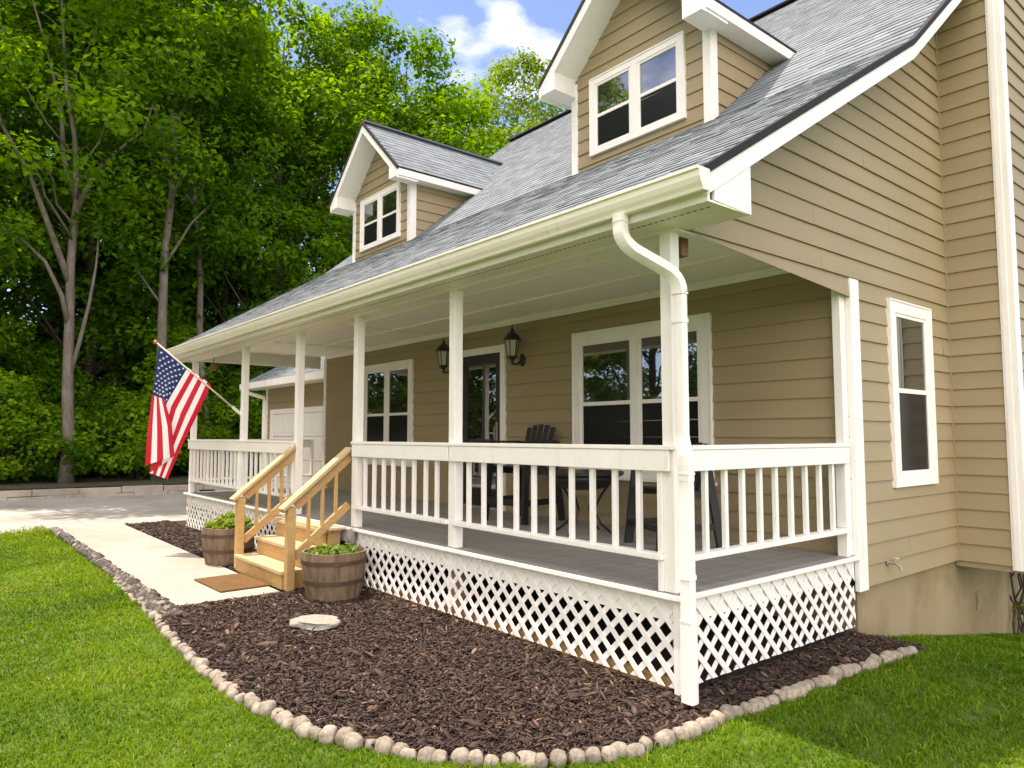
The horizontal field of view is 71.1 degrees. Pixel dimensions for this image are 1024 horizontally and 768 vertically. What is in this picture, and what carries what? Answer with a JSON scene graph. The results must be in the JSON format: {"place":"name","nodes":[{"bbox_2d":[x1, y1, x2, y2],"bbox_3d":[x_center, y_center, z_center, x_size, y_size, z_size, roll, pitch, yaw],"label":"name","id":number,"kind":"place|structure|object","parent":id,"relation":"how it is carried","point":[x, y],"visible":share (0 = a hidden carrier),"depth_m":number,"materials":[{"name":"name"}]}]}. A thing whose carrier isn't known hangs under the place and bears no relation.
{"place":"outdoors","nodes":[
{"label":"outdoors","id":0,"kind":"place"},
{"bbox_2d":[0,491,224,533],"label":"driveway","id":1,"kind":"structure","parent":0,"point":[74,512],"depth_m":15.73,"materials":[{"name":"concrete"}]},
{"bbox_2d":[0,473,253,489],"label":"forest floor","id":2,"kind":"structure","parent":0,"point":[36,484],"depth_m":21.44,"materials":[{"name":"soil"}]},
{"bbox_2d":[0,368,88,482],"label":"shrub","id":3,"kind":"object","parent":2,"relation":"on","point":[21,392],"visible":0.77,"depth_m":20.89,"materials":[{"name":"green plant"}]},
{"bbox_2d":[0,402,145,481],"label":"shrub","id":4,"kind":"object","parent":2,"relation":"on","point":[78,449],"visible":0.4,"depth_m":21.37,"materials":[{"name":"green plant"}]},
{"bbox_2d":[0,0,227,482],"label":"tall tree","id":5,"kind":"object","parent":2,"relation":"on","point":[15,63],"visible":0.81,"depth_m":21.28,"materials":[{"name":"green plant"}]},
{"bbox_2d":[0,0,288,479],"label":"tall tree","id":6,"kind":"object","parent":2,"relation":"on","point":[225,28],"visible":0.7,"depth_m":22.76,"materials":[{"name":"green plant"}]},
{"bbox_2d":[49,0,290,474],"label":"tall tree","id":7,"kind":"object","parent":2,"relation":"on","point":[243,70],"visible":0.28,"depth_m":25.03,"materials":[{"name":"green plant"}]},
{"bbox_2d":[213,412,261,473],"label":"shrub","id":8,"kind":"object","parent":2,"relation":"on","point":[257,428],"visible":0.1,"depth_m":25.68,"materials":[{"name":"green plant"}]},
{"bbox_2d":[4,0,784,321],"label":"sky","id":9,"kind":"structure","parent":0,"point":[483,31],"materials":[{"name":"blue"}]},
{"bbox_2d":[0,469,1023,767],"bbox_3d":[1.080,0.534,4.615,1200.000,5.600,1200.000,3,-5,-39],"label":"ground","id":10,"kind":"structure","parent":0,"point":[712,741],"depth_m":4.28,"materials":[{"name":"plant"}]},
{"bbox_2d":[0,316,52,465],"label":"shrub","id":11,"kind":"object","parent":10,"relation":"on","point":[9,330],"visible":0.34,"depth_m":22.69,"materials":[{"name":"green plant"}]},
{"bbox_2d":[0,152,52,335],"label":"forest tree","id":12,"kind":"object","parent":10,"relation":"on","point":[12,301],"visible":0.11,"depth_m":26.06,"materials":[{"name":"green plant"}]},
{"bbox_2d":[0,0,103,330],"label":"forest tree","id":13,"kind":"object","parent":10,"relation":"on","point":[19,121],"visible":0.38,"depth_m":22.43,"materials":[{"name":"green plant"}]},
{"bbox_2d":[0,347,104,478],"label":"shrub","id":14,"kind":"object","parent":10,"relation":"on","point":[53,381],"visible":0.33,"depth_m":23.04,"materials":[{"name":"green plant"}]},
{"bbox_2d":[3,339,101,472],"bbox_3d":[-16.469,0.870,25.442,3.899,4.864,4.098,2,-5,-27],"label":"shrub","id":15,"kind":"object","parent":10,"relation":"on","point":[36,346],"visible":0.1,"depth_m":25.05,"materials":[{"name":"green plant"}]},
{"bbox_2d":[0,14,131,377],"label":"forest tree","id":16,"kind":"object","parent":10,"relation":"on","point":[39,334],"visible":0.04,"depth_m":29.74,"materials":[{"name":"green plant"}]},
{"bbox_2d":[0,2,148,371],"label":"forest tree","id":17,"kind":"object","parent":10,"relation":"on","point":[36,271],"visible":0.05,"depth_m":27.67,"materials":[{"name":"green plant"}]},
{"bbox_2d":[41,341,117,472],"bbox_3d":[-16.006,0.860,26.200,4.348,4.973,4.136,0,-4,-1],"label":"shrub","id":18,"kind":"object","parent":10,"relation":"on","point":[82,359],"visible":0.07,"depth_m":26.29,"materials":[{"name":"green plant"}]},
{"bbox_2d":[27,260,142,336],"bbox_3d":[-18.751,-1.154,32.231,7.200,9.897,6.849,-3,-5,38],"label":"shrub","id":19,"kind":"object","parent":10,"relation":"on","point":[81,300],"visible":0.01,"depth_m":31.77,"materials":[{"name":"green plant"}]},
{"bbox_2d":[74,383,137,477],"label":"shrub","id":20,"kind":"object","parent":10,"relation":"on","point":[104,401],"visible":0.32,"depth_m":23.61,"materials":[{"name":"green plant"}]},
{"bbox_2d":[75,363,149,470],"bbox_3d":[-14.848,1.352,27.308,3.990,4.246,4.012,2,-4,-21],"label":"shrub","id":21,"kind":"object","parent":10,"relation":"on","point":[109,374],"visible":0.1,"depth_m":26.64,"materials":[{"name":"green plant"}]},
{"bbox_2d":[44,391,186,478],"bbox_3d":[-12.633,1.727,23.215,3.701,3.073,4.650,1,-4,-8],"label":"shrub","id":22,"kind":"object","parent":10,"relation":"on","point":[134,409],"visible":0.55,"depth_m":22.54,"materials":[{"name":"green plant"}]},
{"bbox_2d":[0,1,235,377],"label":"forest tree","id":23,"kind":"object","parent":10,"relation":"on","point":[82,306],"visible":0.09,"depth_m":25.77,"materials":[{"name":"green plant"}]},
{"bbox_2d":[50,526,185,617],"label":"gravel","id":24,"kind":"structure","parent":10,"relation":"on","point":[154,599],"depth_m":8.10,"materials":[{"name":"gravel"}]},
{"bbox_2d":[0,482,236,500],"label":"retaining wall","id":25,"kind":"structure","parent":10,"relation":"on","point":[11,495],"depth_m":19.67,"materials":[{"name":"concrete"}]},
{"bbox_2d":[0,0,245,473],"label":"forest tree","id":26,"kind":"object","parent":10,"relation":"on","point":[92,347],"visible":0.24,"depth_m":24.90,"materials":[{"name":"green plant"}]},
{"bbox_2d":[12,4,233,345],"bbox_3d":[-18.211,-9.014,33.094,9.654,25.530,10.702,3,-5,-32],"label":"forest tree","id":27,"kind":"object","parent":10,"relation":"on","point":[50,281],"visible":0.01,"depth_m":31.02,"materials":[{"name":"green plant"}]},
{"bbox_2d":[93,319,239,473],"bbox_3d":[-11.876,0.537,25.515,4.478,5.690,4.708,-4,-6,43],"label":"shrub","id":28,"kind":"object","parent":10,"relation":"on","point":[176,338],"visible":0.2,"depth_m":25.03,"materials":[{"name":"green plant"}]},
{"bbox_2d":[61,524,277,606],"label":"walkway","id":29,"kind":"structure","parent":10,"relation":"on","point":[167,570],"depth_m":9.24,"materials":[{"name":"concrete"}]},
{"bbox_2d":[194,573,269,592],"bbox_3d":[-3.134,2.213,7.999,0.530,0.018,0.860,4,-5,-41],"label":"doormat","id":30,"kind":"object","parent":29,"relation":"on","point":[230,582],"visible":1,"depth_m":7.94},
{"bbox_2d":[132,399,206,475],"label":"shrub","id":31,"kind":"object","parent":10,"relation":"on","point":[178,461],"visible":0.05,"depth_m":24.70,"materials":[{"name":"green plant"}]},
{"bbox_2d":[67,0,310,352],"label":"forest tree","id":32,"kind":"object","parent":10,"relation":"on","point":[218,277],"visible":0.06,"depth_m":28.51,"materials":[{"name":"green plant"}]},
{"bbox_2d":[67,6,339,395],"bbox_3d":[-13.422,-6.838,32.643,12.420,21.306,11.602,-2,-5,23],"label":"forest tree","id":33,"kind":"object","parent":10,"relation":"on","point":[227,269],"visible":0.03,"depth_m":29.70,"materials":[{"name":"green plant"}]},
{"bbox_2d":[98,9,334,407],"bbox_3d":[-11.729,-5.816,29.398,8.735,18.863,11.070,4,-6,-43],"label":"forest tree","id":34,"kind":"object","parent":10,"relation":"on","point":[225,307],"visible":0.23,"depth_m":27.62,"materials":[{"name":"green plant"}]},
{"bbox_2d":[173,399,261,474],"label":"shrub","id":35,"kind":"object","parent":10,"relation":"on","point":[235,435],"visible":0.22,"depth_m":25.52,"materials":[{"name":"green plant"}]},
{"bbox_2d":[183,378,255,471],"bbox_3d":[-11.103,1.585,26.310,3.700,3.707,3.721,4,-6,-43],"label":"shrub","id":36,"kind":"object","parent":10,"relation":"on","point":[227,395],"visible":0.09,"depth_m":26.19,"materials":[{"name":"green plant"}]},
{"bbox_2d":[129,9,335,370],"bbox_3d":[-13.350,-7.533,35.770,10.683,22.954,10.137,-2,-5,30],"label":"forest tree","id":37,"kind":"object","parent":10,"relation":"on","point":[268,189],"visible":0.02,"depth_m":35.30,"materials":[{"name":"green plant"}]},
{"bbox_2d":[199,365,271,470],"bbox_3d":[-10.261,1.374,27.570,4.379,4.360,4.404,-1,-4,19],"label":"shrub","id":38,"kind":"object","parent":10,"relation":"on","point":[233,381],"visible":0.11,"depth_m":27.07,"materials":[{"name":"green plant"}]},
{"bbox_2d":[115,0,383,404],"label":"forest tree","id":39,"kind":"object","parent":10,"relation":"on","point":[299,24],"visible":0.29,"depth_m":28.01,"materials":[{"name":"green plant"}]},
{"bbox_2d":[239,356,324,488],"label":"garage","id":40,"kind":"structure","parent":10,"relation":"on","point":[278,407],"depth_m":17.11,"materials":[{"name":"beige"}]},
{"bbox_2d":[269,406,322,487],"bbox_3d":[-4.803,1.698,16.513,0.039,2.320,4.120,3,-5,-39],"label":"garage door","id":41,"kind":"structure","parent":40,"relation":"in","point":[282,424],"depth_m":16.42,"materials":[{"name":"white plastic"}]},
{"bbox_2d":[275,710,293,726],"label":"edging stone","id":42,"kind":"object","parent":10,"relation":"on","point":[280,716],"visible":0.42,"depth_m":4.17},
{"bbox_2d":[280,718,293,730],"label":"edging stone","id":43,"kind":"object","parent":10,"relation":"on","point":[286,722],"visible":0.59,"depth_m":4.09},
{"bbox_2d":[260,66,365,292],"bbox_3d":[-10.235,-6.927,40.998,9.386,22.391,8.466,-1,-4,9],"label":"forest tree","id":44,"kind":"object","parent":10,"relation":"on","point":[328,180],"visible":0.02,"depth_m":39.67,"materials":[{"name":"green plant"}]},
{"bbox_2d":[308,726,321,741],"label":"edging stone","id":45,"kind":"object","parent":10,"relation":"on","point":[313,732],"visible":0.78,"depth_m":3.95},
{"bbox_2d":[235,0,437,374],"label":"forest tree","id":46,"kind":"object","parent":10,"relation":"on","point":[354,33],"visible":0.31,"depth_m":30.12,"materials":[{"name":"green plant"}]},
{"bbox_2d":[274,34,412,291],"bbox_3d":[-7.884,-6.737,34.661,9.435,21.363,9.943,-1,-4,19],"label":"forest tree","id":47,"kind":"object","parent":10,"relation":"on","point":[332,172],"visible":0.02,"depth_m":34.06,"materials":[{"name":"green plant"}]},
{"bbox_2d":[284,16,507,290],"bbox_3d":[-4.843,-5.971,31.719,11.517,19.624,9.087,-2,-4,21],"label":"forest tree","id":48,"kind":"object","parent":10,"relation":"on","point":[449,137],"visible":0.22,"depth_m":30.41,"materials":[{"name":"green plant"}]},
{"bbox_2d":[400,747,416,761],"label":"edging stone","id":49,"kind":"object","parent":10,"relation":"on","point":[405,752],"visible":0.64,"depth_m":3.72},
{"bbox_2d":[321,70,511,265],"bbox_3d":[-2.820,-5.006,32.654,10.404,17.847,9.718,-1,-4,14],"label":"forest tree","id":50,"kind":"object","parent":10,"relation":"on","point":[462,91],"visible":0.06,"depth_m":31.82,"materials":[{"name":"green plant"}]},
{"bbox_2d":[417,746,434,764],"bbox_3d":[-0.444,1.937,3.713,0.089,0.103,0.099,8,-14,29],"label":"edging stone","id":51,"kind":"object","parent":10,"relation":"on","point":[425,753],"visible":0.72,"depth_m":3.68,"materials":[{"name":"stone"}]},
{"bbox_2d":[431,749,447,766],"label":"edging stone","id":52,"kind":"object","parent":10,"relation":"on","point":[439,755],"visible":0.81,"depth_m":3.67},
{"bbox_2d":[484,754,499,767],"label":"edging stone","id":53,"kind":"object","parent":10,"relation":"on","point":[489,759],"visible":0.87,"depth_m":3.63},
{"bbox_2d":[54,520,932,763],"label":"mulch","id":54,"kind":"object","parent":10,"relation":"on","point":[264,610],"visible":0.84,"depth_m":4.92,"materials":[{"name":"brown wood"}]},
{"bbox_2d":[201,523,255,565],"bbox_3d":[-3.702,2.089,9.358,0.682,0.474,0.682,-3,-5,39],"label":"barrel planter","id":55,"kind":"object","parent":54,"relation":"on","point":[218,547],"visible":0.7,"depth_m":9.07,"materials":[{"name":"brown wood"}]},
{"bbox_2d":[204,510,252,528],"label":"leafy plant","id":56,"kind":"object","parent":55,"relation":"on","point":[228,522],"visible":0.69,"depth_m":9.25,"materials":[{"name":"green plant"}]},
{"bbox_2d":[258,700,275,717],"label":"edging stone","id":57,"kind":"object","parent":54,"relation":"on","point":[266,707],"visible":0.81,"depth_m":4.29,"materials":[{"name":"stone"}]},
{"bbox_2d":[229,446,351,591],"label":"wooden steps","id":58,"kind":"structure","parent":54,"relation":"on","point":[274,561],"depth_m":8.11,"materials":[{"name":"brown wood"}]},
{"bbox_2d":[292,715,310,733],"bbox_3d":[-1.195,1.950,4.084,0.101,0.111,0.106,15,-12,-43],"label":"edging stone","id":59,"kind":"object","parent":54,"relation":"on","point":[298,720],"visible":0.54,"depth_m":4.06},
{"bbox_2d":[295,722,312,739],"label":"edging stone","id":60,"kind":"object","parent":54,"relation":"on","point":[301,730],"visible":0.76,"depth_m":3.98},
{"bbox_2d":[289,614,340,630],"bbox_3d":[-1.686,2.058,6.202,0.465,0.066,0.342,-1,-4,16],"label":"stepping stone","id":61,"kind":"object","parent":54,"relation":"on","point":[318,622],"visible":1,"depth_m":6.10,"materials":[{"name":"stone"}]},
{"bbox_2d":[319,725,337,745],"bbox_3d":[-1.011,1.934,3.936,0.090,0.105,0.100,6,2,18],"label":"edging stone","id":62,"kind":"object","parent":54,"relation":"on","point":[327,733],"visible":0.79,"depth_m":3.90,"materials":[{"name":"stone"}]},
{"bbox_2d":[300,545,366,601],"bbox_3d":[-1.837,1.947,7.389,0.672,0.474,0.672,-3,-5,39],"label":"barrel planter","id":63,"kind":"object","parent":54,"relation":"on","point":[330,577],"visible":0.88,"depth_m":7.13,"materials":[{"name":"brown wood"}]},
{"bbox_2d":[306,543,358,554],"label":"leafy plant","id":64,"kind":"object","parent":63,"relation":"on","point":[333,549],"visible":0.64,"depth_m":7.35,"materials":[{"name":"green plant"}]},
{"bbox_2d":[346,529,356,545],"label":"garden stone","id":65,"kind":"object","parent":63,"relation":"on","point":[351,536],"visible":0.91,"depth_m":7.85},
{"bbox_2d":[335,727,354,747],"bbox_3d":[-0.908,1.938,3.916,0.110,0.112,0.098,-3,7,14],"label":"edging stone","id":66,"kind":"object","parent":54,"relation":"on","point":[342,732],"visible":0.56,"depth_m":3.88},
{"bbox_2d":[343,732,363,751],"bbox_3d":[-0.856,1.935,3.864,0.108,0.098,0.092,15,-8,41],"label":"edging stone","id":67,"kind":"object","parent":54,"relation":"on","point":[352,740],"visible":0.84,"depth_m":3.84,"materials":[{"name":"stone"}]},
{"bbox_2d":[374,736,394,756],"bbox_3d":[-0.674,1.929,3.802,0.104,0.109,0.099,1,-18,31],"label":"edging stone","id":68,"kind":"object","parent":54,"relation":"on","point":[383,743],"visible":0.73,"depth_m":3.77,"materials":[{"name":"stone"}]},
{"bbox_2d":[390,742,408,757],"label":"edging stone","id":69,"kind":"object","parent":54,"relation":"on","point":[397,747],"visible":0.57,"depth_m":3.75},
{"bbox_2d":[451,747,468,766],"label":"edging stone","id":70,"kind":"object","parent":54,"relation":"on","point":[460,755],"visible":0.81,"depth_m":3.65,"materials":[{"name":"stone"}]},
{"bbox_2d":[468,749,483,767],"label":"edging stone","id":71,"kind":"object","parent":54,"relation":"on","point":[475,757],"visible":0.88,"depth_m":3.64,"materials":[{"name":"stone"}]},
{"bbox_2d":[501,752,515,766],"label":"edging stone","id":72,"kind":"object","parent":54,"relation":"on","point":[510,757],"visible":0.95,"depth_m":3.64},
{"bbox_2d":[516,750,535,767],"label":"edging stone","id":73,"kind":"object","parent":54,"relation":"on","point":[527,757],"visible":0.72,"depth_m":3.63,"materials":[{"name":"stone"}]},
{"bbox_2d":[549,749,566,767],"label":"edging stone","id":74,"kind":"object","parent":54,"relation":"on","point":[558,758],"visible":0.98,"depth_m":3.63,"materials":[{"name":"stone"}]},
{"bbox_2d":[568,748,585,765],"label":"edging stone","id":75,"kind":"object","parent":54,"relation":"on","point":[576,755],"visible":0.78,"depth_m":3.66,"materials":[{"name":"stone"}]},
{"bbox_2d":[585,746,601,764],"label":"edging stone","id":76,"kind":"object","parent":54,"relation":"on","point":[593,754],"visible":0.88,"depth_m":3.67,"materials":[{"name":"stone"}]},
{"bbox_2d":[601,746,617,763],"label":"edging stone","id":77,"kind":"object","parent":54,"relation":"on","point":[609,753],"visible":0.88,"depth_m":3.69,"materials":[{"name":"stone"}]},
{"bbox_2d":[610,741,626,759],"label":"edging stone","id":78,"kind":"object","parent":54,"relation":"on","point":[620,747],"visible":0.69,"depth_m":3.73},
{"bbox_2d":[626,743,645,760],"bbox_3d":[0.642,1.940,3.767,0.119,0.100,0.093,-5,-10,-26],"label":"edging stone","id":79,"kind":"object","parent":54,"relation":"on","point":[634,749],"visible":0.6,"depth_m":3.73,"materials":[{"name":"stone"}]},
{"bbox_2d":[638,736,652,752],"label":"edging stone","id":80,"kind":"object","parent":54,"relation":"on","point":[645,741],"visible":0.7,"depth_m":3.79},
{"bbox_2d":[654,731,669,747],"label":"edging stone","id":81,"kind":"object","parent":54,"relation":"on","point":[661,738],"visible":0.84,"depth_m":3.86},
{"bbox_2d":[659,729,676,747],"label":"edging stone","id":82,"kind":"object","parent":54,"relation":"on","point":[670,733],"visible":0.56,"depth_m":3.90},
{"bbox_2d":[672,726,690,741],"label":"edging stone","id":83,"kind":"object","parent":54,"relation":"on","point":[681,732],"visible":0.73,"depth_m":3.95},
{"bbox_2d":[683,721,701,738],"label":"edging stone","id":84,"kind":"object","parent":54,"relation":"on","point":[694,728],"visible":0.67,"depth_m":3.98,"materials":[{"name":"stone"}]},
{"bbox_2d":[709,710,724,726],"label":"edging stone","id":85,"kind":"object","parent":54,"relation":"on","point":[719,716],"visible":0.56,"depth_m":4.16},
{"bbox_2d":[719,704,735,721],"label":"edging stone","id":86,"kind":"object","parent":54,"relation":"on","point":[727,711],"visible":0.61,"depth_m":4.21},
{"bbox_2d":[740,702,755,714],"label":"edging stone","id":87,"kind":"object","parent":54,"relation":"on","point":[746,707],"visible":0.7,"depth_m":4.31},
{"bbox_2d":[748,698,763,714],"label":"edging stone","id":88,"kind":"object","parent":54,"relation":"on","point":[758,705],"visible":0.69,"depth_m":4.34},
{"bbox_2d":[781,686,797,701],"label":"edging stone","id":89,"kind":"object","parent":54,"relation":"on","point":[791,693],"visible":0.65,"depth_m":4.55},
{"bbox_2d":[837,664,853,678],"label":"edging stone","id":90,"kind":"object","parent":54,"relation":"on","point":[847,671],"visible":0.58,"depth_m":4.96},
{"bbox_2d":[177,518,851,690],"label":"under porch soil","id":91,"kind":"structure","parent":10,"relation":"on","point":[645,647],"depth_m":6.29,"materials":[{"name":"soil"}]},
{"bbox_2d":[464,46,567,150],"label":"sunny tree","id":92,"kind":"object","parent":10,"relation":"on","point":[533,63],"visible":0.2,"depth_m":36.06,"materials":[{"name":"green plant"}]},
{"bbox_2d":[534,752,547,767],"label":"edging stone","id":93,"kind":"object","parent":10,"relation":"on","point":[540,760],"visible":0.98,"depth_m":3.61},
{"bbox_2d":[166,0,1023,705],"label":"house","id":94,"kind":"structure","parent":10,"relation":"on","point":[814,340],"depth_m":7.20,"materials":[{"name":"wood"}]},
{"bbox_2d":[145,340,241,478],"bbox_3d":[-4.644,0.387,10.550,1.330,2.004,0.194,3,-5,-39],"label":"flag","id":95,"kind":"object","parent":94,"relation":"attached to","point":[180,391],"visible":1,"depth_m":10.36,"materials":[{"name":"fabric"}]},
{"bbox_2d":[363,359,413,466],"bbox_3d":[-2.154,0.511,12.284,0.060,1.755,1.750,3,-5,-39],"label":"window","id":96,"kind":"structure","parent":94,"relation":"in","point":[388,387],"depth_m":12.22,"materials":[{"name":"white plastic"}]},
{"bbox_2d":[436,338,448,372],"bbox_3d":[-1.001,-0.421,10.738,0.299,0.548,0.236,3,-5,-39],"label":"wall lantern","id":97,"kind":"object","parent":94,"relation":"attached to","point":[442,349],"depth_m":10.66,"materials":[{"name":"black metal"}]},
{"bbox_2d":[462,344,506,510],"bbox_3d":[-0.451,0.614,10.183,0.094,2.274,1.080,3,-5,-39],"label":"front door","id":98,"kind":"structure","parent":94,"relation":"in","point":[484,412],"depth_m":10.18,"materials":[{"name":"black glass"}]},
{"bbox_2d":[503,326,524,366],"bbox_3d":[0.025,-0.511,9.501,0.299,0.548,0.236,3,-5,-39],"label":"wall lantern","id":99,"kind":"object","parent":94,"relation":"attached to","point":[512,339],"depth_m":9.43,"materials":[{"name":"black metal"}]},
{"bbox_2d":[483,424,565,524],"bbox_3d":[0.138,1.067,8.677,0.740,1.167,0.744,-4,-6,44],"label":"patio chair","id":100,"kind":"object","parent":94,"relation":"on","point":[524,475],"visible":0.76,"depth_m":8.63,"materials":[{"name":"black paint"}]},
{"bbox_2d":[544,469,623,535],"bbox_3d":[0.759,1.246,7.549,0.840,0.656,0.840,-3,-5,33],"label":"patio table","id":101,"kind":"object","parent":94,"relation":"on","point":[604,479],"visible":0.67,"depth_m":7.34,"materials":[{"name":"black metal"}]},
{"bbox_2d":[571,312,716,485],"bbox_3d":[1.385,0.202,8.013,0.060,1.755,2.060,3,-5,-39],"label":"window","id":102,"kind":"structure","parent":94,"relation":"in","point":[616,371],"depth_m":8.06,"materials":[{"name":"white plastic"}]},
{"bbox_2d":[624,442,721,551],"bbox_3d":[1.495,1.025,6.665,0.692,0.956,0.688,1,-4,-18],"label":"patio chair","id":103,"kind":"object","parent":94,"relation":"on","point":[715,526],"visible":0.26,"depth_m":6.55,"materials":[{"name":"black paint"}]},
{"bbox_2d":[678,236,688,258],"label":"wooden block","id":104,"kind":"structure","parent":94,"relation":"hanging from","point":[683,247],"depth_m":5.02,"materials":[{"name":"brown wood"}]},
{"bbox_2d":[885,298,938,487],"bbox_3d":[3.874,0.096,6.930,0.970,1.760,0.050,3,-5,-39],"label":"window","id":105,"kind":"structure","parent":94,"relation":"in","point":[912,406],"depth_m":6.92,"materials":[{"name":"white plastic"}]},
{"bbox_2d":[1009,572,1023,633],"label":"climbing vine","id":106,"kind":"object","parent":94,"relation":"attached to","point":[1019,607],"visible":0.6,"depth_m":8.50,"materials":[{"name":"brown plant"}]},
{"bbox_2d":[695,717,711,734],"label":"edging stone","id":107,"kind":"object","parent":10,"relation":"on","point":[705,724],"visible":0.73,"depth_m":4.05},
{"bbox_2d":[790,684,806,698],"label":"edging stone","id":108,"kind":"object","parent":10,"relation":"on","point":[800,689],"visible":0.55,"depth_m":4.60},
{"bbox_2d":[817,675,836,686],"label":"edging stone","id":109,"kind":"object","parent":10,"relation":"on","point":[826,679],"visible":0.6,"depth_m":4.80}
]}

